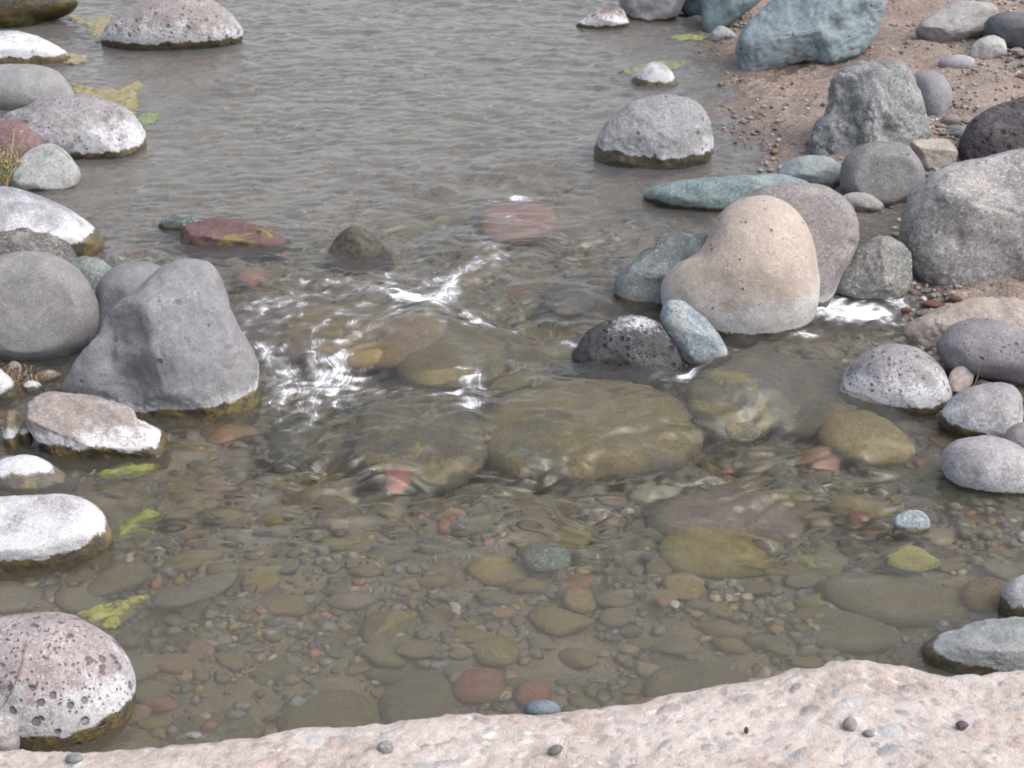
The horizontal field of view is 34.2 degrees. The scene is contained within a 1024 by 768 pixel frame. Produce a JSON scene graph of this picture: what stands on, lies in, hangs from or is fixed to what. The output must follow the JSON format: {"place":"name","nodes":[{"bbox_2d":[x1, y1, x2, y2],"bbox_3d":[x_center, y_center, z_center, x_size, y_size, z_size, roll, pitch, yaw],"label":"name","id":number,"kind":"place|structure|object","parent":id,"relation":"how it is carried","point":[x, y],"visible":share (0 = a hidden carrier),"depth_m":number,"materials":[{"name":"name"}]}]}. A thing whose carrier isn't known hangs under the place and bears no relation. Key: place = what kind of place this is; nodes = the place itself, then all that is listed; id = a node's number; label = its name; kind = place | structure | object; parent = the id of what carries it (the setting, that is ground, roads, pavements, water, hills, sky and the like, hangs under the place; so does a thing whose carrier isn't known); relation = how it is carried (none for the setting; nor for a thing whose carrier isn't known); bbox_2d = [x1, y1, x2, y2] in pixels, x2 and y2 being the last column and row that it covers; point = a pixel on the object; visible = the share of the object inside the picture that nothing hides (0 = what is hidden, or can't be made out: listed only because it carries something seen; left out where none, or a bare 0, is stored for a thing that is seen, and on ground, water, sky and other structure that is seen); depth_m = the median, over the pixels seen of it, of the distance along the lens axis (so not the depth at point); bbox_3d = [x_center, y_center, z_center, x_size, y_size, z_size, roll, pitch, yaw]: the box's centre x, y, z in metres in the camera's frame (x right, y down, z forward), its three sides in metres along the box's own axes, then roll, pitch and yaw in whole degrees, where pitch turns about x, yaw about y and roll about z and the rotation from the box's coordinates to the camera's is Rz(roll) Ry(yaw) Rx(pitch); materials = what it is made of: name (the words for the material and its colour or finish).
{"place":"outdoors","nodes":[
{"label":"outdoors","id":0,"kind":"place"},
{"bbox_2d":[0,0,1023,752],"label":"stream water","id":1,"kind":"structure","parent":0,"point":[524,516],"depth_m":4.42,"materials":[{"name":"grey liquid"}]},
{"bbox_2d":[0,363,38,389],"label":"dry grass roots","id":2,"kind":"object","parent":1,"relation":"on","point":[17,376],"visible":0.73,"depth_m":4.68,"materials":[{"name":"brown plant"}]},
{"bbox_2d":[20,420,32,443],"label":"stone","id":3,"kind":"object","parent":1,"relation":"in","point":[26,436],"visible":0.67,"depth_m":4.42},
{"bbox_2d":[23,380,42,391],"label":"stone","id":4,"kind":"object","parent":1,"relation":"in","point":[31,386],"visible":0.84,"depth_m":4.66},
{"bbox_2d":[63,52,89,64],"bbox_3d":[-2.028,-1.508,7.693,0.164,0.024,0.284,-5,26,-11],"label":"algae mat","id":5,"kind":"object","parent":1,"relation":"on","point":[77,59],"visible":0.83,"depth_m":7.64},
{"bbox_2d":[64,13,113,41],"bbox_3d":[-2.085,-1.806,8.317,0.318,0.028,0.802,-16,30,-30],"label":"algae mat","id":6,"kind":"object","parent":1,"relation":"on","point":[101,22],"visible":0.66,"depth_m":8.30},
{"bbox_2d":[69,80,143,112],"bbox_3d":[-1.746,-1.220,7.087,0.426,0.025,0.549,0,25,0],"label":"algae mat","id":7,"kind":"object","parent":1,"relation":"on","point":[125,96],"visible":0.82,"depth_m":7.13,"materials":[{"name":"plant"}]},
{"bbox_2d":[77,595,147,627],"bbox_3d":[-0.878,0.500,3.717,0.137,0.021,0.172,20,32,35],"label":"algae mat","id":8,"kind":"object","parent":1,"relation":"on","point":[95,613],"visible":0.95,"depth_m":3.69,"materials":[{"name":"plant"}]},
{"bbox_2d":[100,464,154,477],"bbox_3d":[-0.992,0.225,4.299,0.169,0.019,0.094,-17,30,-31],"label":"algae mat","id":9,"kind":"object","parent":1,"relation":"on","point":[141,467],"visible":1,"depth_m":4.30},
{"bbox_2d":[113,508,165,535],"bbox_3d":[-0.902,0.347,4.046,0.132,0.024,0.181,0,25,0],"label":"algae mat","id":10,"kind":"object","parent":1,"relation":"on","point":[147,513],"visible":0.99,"depth_m":4.05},
{"bbox_2d":[137,113,161,124],"bbox_3d":[-1.496,-1.074,6.787,0.133,0.028,0.227,0,25,0],"label":"algae mat","id":11,"kind":"object","parent":1,"relation":"on","point":[151,117],"visible":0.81,"depth_m":6.79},
{"bbox_2d":[616,61,685,72],"bbox_3d":[0.642,-1.437,7.547,0.400,0.030,0.192,-18,31,-33],"label":"algae mat","id":12,"kind":"object","parent":1,"relation":"on","point":[635,69],"visible":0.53,"depth_m":7.55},
{"bbox_2d":[670,33,705,40],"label":"algae mat","id":13,"kind":"object","parent":1,"relation":"on","point":[689,36],"visible":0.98,"depth_m":8.04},
{"bbox_2d":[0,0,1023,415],"bbox_3d":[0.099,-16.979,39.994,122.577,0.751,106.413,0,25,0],"label":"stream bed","id":14,"kind":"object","parent":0,"point":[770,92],"visible":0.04,"depth_m":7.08,"materials":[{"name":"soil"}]},
{"bbox_2d":[0,369,16,400],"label":"rock","id":15,"kind":"object","parent":14,"relation":"on","point":[8,390],"visible":0.75,"depth_m":4.62,"materials":[{"name":"stone"}]},
{"bbox_2d":[0,125,29,186],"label":"weed","id":16,"kind":"object","parent":14,"relation":"on","point":[3,177],"visible":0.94,"depth_m":6.01,"materials":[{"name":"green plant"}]},
{"bbox_2d":[0,120,45,167],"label":"boulder","id":17,"kind":"object","parent":14,"relation":"on","point":[31,138],"visible":0.29,"depth_m":6.21,"materials":[{"name":"stone"}]},
{"bbox_2d":[0,455,64,488],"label":"rock","id":18,"kind":"object","parent":14,"relation":"on","point":[24,471],"visible":0.53,"depth_m":4.23,"materials":[{"name":"stone"}]},
{"bbox_2d":[0,30,69,64],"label":"boulder","id":19,"kind":"object","parent":14,"relation":"on","point":[18,47],"visible":0.59,"depth_m":7.56,"materials":[{"name":"stone"}]},
{"bbox_2d":[0,64,74,109],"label":"boulder","id":20,"kind":"object","parent":14,"relation":"on","point":[22,85],"visible":0.62,"depth_m":6.90,"materials":[{"name":"stone"}]},
{"bbox_2d":[0,0,77,27],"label":"boulder","id":21,"kind":"object","parent":14,"relation":"on","point":[19,13],"visible":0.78,"depth_m":8.20,"materials":[{"name":"stone"}]},
{"bbox_2d":[0,228,77,262],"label":"rock","id":22,"kind":"object","parent":14,"relation":"on","point":[22,239],"visible":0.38,"depth_m":5.20,"materials":[{"name":"stone"}]},
{"bbox_2d":[11,143,80,190],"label":"boulder","id":23,"kind":"object","parent":14,"relation":"on","point":[47,166],"visible":0.78,"depth_m":5.99,"materials":[{"name":"stone"}]},
{"bbox_2d":[33,370,60,380],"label":"stone","id":24,"kind":"object","parent":14,"relation":"on","point":[47,375],"visible":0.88,"depth_m":4.70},
{"bbox_2d":[0,251,99,360],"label":"boulder","id":25,"kind":"object","parent":14,"relation":"on","point":[49,306],"visible":0.88,"depth_m":4.75,"materials":[{"name":"stone"}]},
{"bbox_2d":[0,186,104,256],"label":"boulder","id":26,"kind":"object","parent":14,"relation":"on","point":[20,208],"visible":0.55,"depth_m":5.36,"materials":[{"name":"stone"}]},
{"bbox_2d":[0,494,112,571],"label":"boulder","id":27,"kind":"object","parent":14,"relation":"on","point":[40,531],"visible":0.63,"depth_m":3.87,"materials":[{"name":"stone"}]},
{"bbox_2d":[0,612,135,750],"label":"boulder","id":28,"kind":"object","parent":14,"relation":"on","point":[75,683],"visible":0.88,"depth_m":3.26,"materials":[{"name":"stone"}]},
{"bbox_2d":[0,641,26,710],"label":"twig","id":29,"kind":"object","parent":28,"relation":"on","point":[17,676],"visible":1,"depth_m":3.21,"materials":[{"name":"wood"}]},
{"bbox_2d":[3,94,146,159],"bbox_3d":[-1.691,-0.926,6.434,0.549,0.394,0.351,0,25,0],"label":"boulder","id":30,"kind":"object","parent":14,"relation":"on","point":[85,126],"visible":0.65,"depth_m":6.28,"materials":[{"name":"stone"}]},
{"bbox_2d":[71,256,111,292],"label":"rock","id":31,"kind":"object","parent":14,"relation":"on","point":[93,270],"visible":0.31,"depth_m":5.10,"materials":[{"name":"stone"}]},
{"bbox_2d":[25,391,166,458],"bbox_3d":[-1.099,0.170,4.446,0.381,0.303,0.217,0,25,0],"label":"boulder","id":32,"kind":"object","parent":14,"relation":"on","point":[77,425],"visible":0.77,"depth_m":4.37,"materials":[{"name":"stone"}]},
{"bbox_2d":[95,262,159,333],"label":"boulder","id":33,"kind":"object","parent":14,"relation":"on","point":[116,285],"visible":0.32,"depth_m":4.85,"materials":[{"name":"stone"}]},
{"bbox_2d":[61,258,261,418],"bbox_3d":[-0.975,-0.032,4.675,0.555,0.632,0.405,0,25,0],"label":"boulder","id":34,"kind":"object","parent":14,"relation":"on","point":[170,338],"visible":0.8,"depth_m":4.53,"materials":[{"name":"stone"}]},
{"bbox_2d":[101,0,242,50],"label":"boulder","id":35,"kind":"object","parent":14,"relation":"on","point":[156,25],"visible":0.69,"depth_m":7.78,"materials":[{"name":"stone"}]},
{"bbox_2d":[181,217,285,246],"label":"rock","id":36,"kind":"object","parent":14,"relation":"on","point":[219,231],"visible":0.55,"depth_m":5.50,"materials":[{"name":"stone"}]},
{"bbox_2d":[311,343,382,369],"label":"boulder","id":37,"kind":"object","parent":14,"relation":"on","point":[361,359],"visible":0.2,"depth_m":4.79,"materials":[{"name":"stone"}]},
{"bbox_2d":[329,226,388,256],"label":"rock","id":38,"kind":"object","parent":14,"relation":"on","point":[356,241],"visible":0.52,"depth_m":5.41,"materials":[{"name":"stone"}]},
{"bbox_2d":[413,369,476,385],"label":"boulder","id":39,"kind":"object","parent":14,"relation":"on","point":[431,377],"visible":0.26,"depth_m":4.71,"materials":[{"name":"stone"}]},
{"bbox_2d":[0,659,1023,767],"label":"rock ledge","id":40,"kind":"object","parent":14,"relation":"on","point":[909,717],"visible":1,"depth_m":2.73,"materials":[{"name":"stone"}]},
{"bbox_2d":[0,711,19,750],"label":"rock","id":41,"kind":"object","parent":40,"relation":"on","point":[9,732],"visible":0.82,"depth_m":2.83,"materials":[{"name":"stone"}]},
{"bbox_2d":[65,753,82,763],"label":"pebble","id":42,"kind":"object","parent":40,"relation":"on","point":[74,758],"visible":1,"depth_m":2.66,"materials":[{"name":"stone"}]},
{"bbox_2d":[186,731,200,738],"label":"pebble","id":43,"kind":"object","parent":40,"relation":"on","point":[193,735],"visible":1,"depth_m":2.72,"materials":[{"name":"stone"}]},
{"bbox_2d":[378,740,393,753],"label":"pebble","id":44,"kind":"object","parent":40,"relation":"on","point":[385,746],"visible":1,"depth_m":2.69,"materials":[{"name":"stone"}]},
{"bbox_2d":[524,700,560,714],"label":"stone","id":45,"kind":"object","parent":40,"relation":"on","point":[541,707],"visible":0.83,"depth_m":2.81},
{"bbox_2d":[548,745,562,754],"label":"pebble","id":46,"kind":"object","parent":40,"relation":"on","point":[555,750],"visible":1,"depth_m":2.68,"materials":[{"name":"stone"}]},
{"bbox_2d":[843,717,856,731],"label":"pebble","id":47,"kind":"object","parent":40,"relation":"on","point":[849,723],"visible":1,"depth_m":2.74,"materials":[{"name":"stone"}]},
{"bbox_2d":[863,729,874,736],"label":"pebble","id":48,"kind":"object","parent":40,"relation":"on","point":[868,733],"visible":1,"depth_m":2.73,"materials":[{"name":"stone"}]},
{"bbox_2d":[956,720,968,729],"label":"pebble","id":49,"kind":"object","parent":40,"relation":"on","point":[962,725],"visible":1,"depth_m":2.74,"materials":[{"name":"stone"}]},
{"bbox_2d":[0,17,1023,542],"bbox_3d":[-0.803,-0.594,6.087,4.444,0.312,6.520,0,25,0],"label":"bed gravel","id":50,"kind":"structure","parent":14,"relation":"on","point":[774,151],"depth_m":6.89,"materials":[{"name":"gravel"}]},
{"bbox_2d":[5,0,1023,413],"bbox_3d":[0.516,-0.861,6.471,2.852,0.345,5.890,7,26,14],"label":"bank shingle","id":51,"kind":"object","parent":14,"relation":"on","point":[915,282],"visible":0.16,"depth_m":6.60,"materials":[{"name":"gravel"}]},
{"bbox_2d":[940,363,950,373],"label":"stone","id":52,"kind":"object","parent":51,"relation":"on","point":[946,370],"visible":0.23,"depth_m":4.73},
{"bbox_2d":[949,366,979,392],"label":"stone","id":53,"kind":"object","parent":51,"relation":"on","point":[961,378],"visible":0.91,"depth_m":4.62,"materials":[{"name":"beige stone"}]},
{"bbox_2d":[936,318,1023,385],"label":"boulder","id":54,"kind":"object","parent":51,"relation":"on","point":[992,349],"visible":0.94,"depth_m":4.59,"materials":[{"name":"stone"}]},
{"bbox_2d":[974,379,991,384],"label":"stone","id":55,"kind":"object","parent":51,"relation":"on","point":[980,381],"visible":0.34,"depth_m":4.65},
{"bbox_2d":[576,7,628,28],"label":"rock","id":56,"kind":"object","parent":14,"relation":"on","point":[610,18],"visible":0.73,"depth_m":8.20,"materials":[{"name":"stone"}]},
{"bbox_2d":[573,314,684,369],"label":"rock","id":57,"kind":"object","parent":14,"relation":"on","point":[632,340],"visible":0.55,"depth_m":4.74,"materials":[{"name":"stone"}]},
{"bbox_2d":[619,0,685,20],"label":"boulder","id":58,"kind":"object","parent":14,"relation":"on","point":[655,10],"visible":0.71,"depth_m":8.33,"materials":[{"name":"stone"}]},
{"bbox_2d":[594,94,713,169],"bbox_3d":[0.540,-0.879,6.340,0.460,0.442,0.341,0,25,0],"label":"boulder","id":59,"kind":"object","parent":14,"relation":"on","point":[663,132],"visible":0.77,"depth_m":6.21,"materials":[{"name":"stone"}]},
{"bbox_2d":[631,62,676,87],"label":"rock","id":60,"kind":"object","parent":14,"relation":"on","point":[655,74],"visible":0.55,"depth_m":7.24,"materials":[{"name":"stone"}]},
{"bbox_2d":[613,233,708,303],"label":"boulder","id":61,"kind":"object","parent":14,"relation":"on","point":[641,276],"visible":0.41,"depth_m":5.09,"materials":[{"name":"stone"}]},
{"bbox_2d":[681,0,701,15],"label":"boulder","id":62,"kind":"object","parent":14,"relation":"on","point":[691,7],"visible":0.49,"depth_m":8.42,"materials":[{"name":"stone"}]},
{"bbox_2d":[660,300,726,364],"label":"stone","id":63,"kind":"object","parent":14,"relation":"on","point":[693,333],"visible":0.77,"depth_m":4.76,"materials":[{"name":"stone"}]},
{"bbox_2d":[709,26,736,41],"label":"stone","id":64,"kind":"object","parent":14,"relation":"on","point":[718,33],"visible":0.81,"depth_m":7.95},
{"bbox_2d":[643,173,808,211],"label":"boulder","id":65,"kind":"object","parent":14,"relation":"on","point":[716,194],"visible":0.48,"depth_m":5.77,"materials":[{"name":"stone"}]},
{"bbox_2d":[701,0,760,31],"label":"boulder","id":66,"kind":"object","parent":14,"relation":"on","point":[716,13],"visible":0.92,"depth_m":8.11,"materials":[{"name":"stone"}]},
{"bbox_2d":[660,195,819,335],"bbox_3d":[0.688,-0.290,5.039,0.477,0.556,0.404,0,25,0],"label":"boulder","id":67,"kind":"object","parent":14,"relation":"on","point":[750,267],"visible":0.79,"depth_m":4.87,"materials":[{"name":"stone"}]},
{"bbox_2d":[725,420,760,438],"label":"boulder","id":68,"kind":"object","parent":14,"relation":"on","point":[747,430],"visible":0.17,"depth_m":4.49,"materials":[{"name":"stone"}]},
{"bbox_2d":[743,182,858,307],"bbox_3d":[0.868,-0.407,5.110,0.386,0.426,0.314,0,25,0],"label":"boulder","id":69,"kind":"object","parent":14,"relation":"on","point":[828,215],"visible":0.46,"depth_m":5.00,"materials":[{"name":"stone"}]},
{"bbox_2d":[777,155,840,188],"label":"rock","id":70,"kind":"object","parent":14,"relation":"on","point":[820,169],"visible":0.56,"depth_m":5.97,"materials":[{"name":"stone"}]},
{"bbox_2d":[735,0,887,70],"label":"boulder","id":71,"kind":"object","parent":14,"relation":"on","point":[777,33],"visible":0.94,"depth_m":7.38,"materials":[{"name":"stone"}]},
{"bbox_2d":[843,192,882,211],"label":"stone","id":72,"kind":"object","parent":14,"relation":"on","point":[862,202],"visible":0.66,"depth_m":5.78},
{"bbox_2d":[810,59,932,155],"bbox_3d":[1.373,-0.957,6.351,0.468,0.551,0.331,0,25,0],"label":"boulder","id":73,"kind":"object","parent":14,"relation":"on","point":[871,101],"visible":0.73,"depth_m":6.25,"materials":[{"name":"stone"}]},
{"bbox_2d":[836,236,912,298],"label":"rock","id":74,"kind":"object","parent":14,"relation":"on","point":[879,267],"visible":0.84,"depth_m":5.08,"materials":[{"name":"stone"}]},
{"bbox_2d":[840,141,924,206],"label":"boulder","id":75,"kind":"object","parent":14,"relation":"on","point":[888,173],"visible":0.76,"depth_m":5.80,"materials":[{"name":"stone"}]},
{"bbox_2d":[842,343,951,416],"bbox_3d":[1.068,0.041,4.672,0.322,0.319,0.244,0,25,0],"label":"boulder","id":76,"kind":"object","parent":14,"relation":"on","point":[911,380],"visible":0.59,"depth_m":4.56,"materials":[{"name":"stone"}]},
{"bbox_2d":[901,307,911,312],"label":"pebble","id":77,"kind":"object","parent":14,"relation":"on","point":[906,310],"visible":1,"depth_m":5.01,"materials":[{"name":"red stone"}]},
{"bbox_2d":[891,510,929,532],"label":"stone","id":78,"kind":"object","parent":14,"relation":"on","point":[915,521],"visible":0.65,"depth_m":4.02,"materials":[{"name":"stone"}]},
{"bbox_2d":[916,309,929,314],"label":"pebble","id":79,"kind":"object","parent":14,"relation":"on","point":[922,312],"visible":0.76,"depth_m":5.00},
{"bbox_2d":[920,288,931,292],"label":"pebble","id":80,"kind":"object","parent":14,"relation":"on","point":[925,290],"visible":1,"depth_m":5.12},
{"bbox_2d":[923,300,940,307],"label":"pebble","id":81,"kind":"object","parent":14,"relation":"on","point":[932,303],"visible":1,"depth_m":5.02,"materials":[{"name":"red stone"}]},
{"bbox_2d":[914,71,952,115],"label":"stone","id":82,"kind":"object","parent":14,"relation":"on","point":[936,90],"visible":0.6,"depth_m":6.65,"materials":[{"name":"stone"}]},
{"bbox_2d":[910,138,957,170],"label":"stone","id":83,"kind":"object","parent":14,"relation":"on","point":[935,152],"visible":0.78,"depth_m":6.09,"materials":[{"name":"stone"}]},
{"bbox_2d":[942,117,959,125],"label":"cobble","id":84,"kind":"object","parent":14,"relation":"on","point":[947,121],"visible":0.97,"depth_m":6.49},
{"bbox_2d":[942,114,961,121],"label":"cobble","id":85,"kind":"object","parent":14,"relation":"on","point":[951,115],"visible":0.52,"depth_m":6.56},
{"bbox_2d":[945,125,961,131],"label":"cobble","id":86,"kind":"object","parent":14,"relation":"on","point":[952,128],"visible":0.81,"depth_m":6.40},
{"bbox_2d":[947,296,961,302],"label":"pebble","id":87,"kind":"object","parent":14,"relation":"on","point":[953,299],"visible":0.97,"depth_m":5.03,"materials":[{"name":"red stone"}]},
{"bbox_2d":[915,0,997,41],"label":"boulder","id":88,"kind":"object","parent":14,"relation":"on","point":[958,20],"visible":0.77,"depth_m":7.67,"materials":[{"name":"stone"}]},
{"bbox_2d":[938,54,974,68],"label":"stone","id":89,"kind":"object","parent":14,"relation":"on","point":[960,61],"visible":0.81,"depth_m":7.29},
{"bbox_2d":[949,130,963,137],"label":"cobble","id":90,"kind":"object","parent":14,"relation":"on","point":[956,134],"visible":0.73,"depth_m":6.31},
{"bbox_2d":[898,148,1023,286],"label":"boulder","id":91,"kind":"object","parent":14,"relation":"on","point":[962,223],"visible":0.76,"depth_m":5.10,"materials":[{"name":"stone"}]},
{"bbox_2d":[901,325,1023,536],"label":"bed shingle","id":92,"kind":"object","parent":14,"relation":"on","point":[1021,533],"depth_m":4.01,"materials":[{"name":"gravel"}]},
{"bbox_2d":[2,410,20,447],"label":"stone","id":93,"kind":"object","parent":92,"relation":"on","point":[11,433],"visible":0.84,"depth_m":4.41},
{"bbox_2d":[7,361,20,367],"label":"stone","id":94,"kind":"object","parent":92,"relation":"on","point":[14,364],"visible":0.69,"depth_m":4.75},
{"bbox_2d":[158,214,201,230],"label":"stone","id":95,"kind":"object","parent":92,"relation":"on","point":[178,222],"visible":0.48,"depth_m":5.62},
{"bbox_2d":[902,296,1023,345],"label":"boulder","id":96,"kind":"object","parent":14,"relation":"on","point":[930,327],"visible":0.44,"depth_m":4.87,"materials":[{"name":"stone"}]},
{"bbox_2d":[960,115,973,123],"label":"cobble","id":97,"kind":"object","parent":14,"relation":"on","point":[966,119],"visible":0.72,"depth_m":6.58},
{"bbox_2d":[922,616,1023,675],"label":"boulder","id":98,"kind":"object","parent":14,"relation":"on","point":[986,646],"visible":0.63,"depth_m":3.48,"materials":[{"name":"stone"}]},
{"bbox_2d":[940,382,1022,437],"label":"boulder","id":99,"kind":"object","parent":14,"relation":"on","point":[994,409],"visible":0.79,"depth_m":4.42,"materials":[{"name":"stone"}]},
{"bbox_2d":[941,435,1023,494],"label":"boulder","id":100,"kind":"object","parent":14,"relation":"on","point":[988,464],"visible":0.84,"depth_m":4.17,"materials":[{"name":"stone"}]},
{"bbox_2d":[968,35,1006,58],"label":"stone","id":101,"kind":"object","parent":14,"relation":"on","point":[991,46],"visible":0.87,"depth_m":7.42,"materials":[{"name":"stone"}]},
{"bbox_2d":[958,97,1023,160],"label":"boulder","id":102,"kind":"object","parent":14,"relation":"on","point":[996,129],"visible":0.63,"depth_m":6.04,"materials":[{"name":"stone"}]},
{"bbox_2d":[984,11,1023,48],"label":"boulder","id":103,"kind":"object","parent":14,"relation":"on","point":[1008,27],"visible":0.74,"depth_m":7.51,"materials":[{"name":"stone"}]},
{"bbox_2d":[999,575,1023,617],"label":"boulder","id":104,"kind":"object","parent":14,"relation":"on","point":[1011,602],"visible":0.8,"depth_m":3.67,"materials":[{"name":"stone"}]},
{"bbox_2d":[1004,422,1023,447],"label":"stone","id":105,"kind":"object","parent":14,"relation":"on","point":[1014,433],"visible":0.54,"depth_m":4.32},
{"bbox_2d":[1010,48,1023,52],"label":"cobble","id":106,"kind":"object","parent":14,"relation":"on","point":[1015,50],"visible":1,"depth_m":7.43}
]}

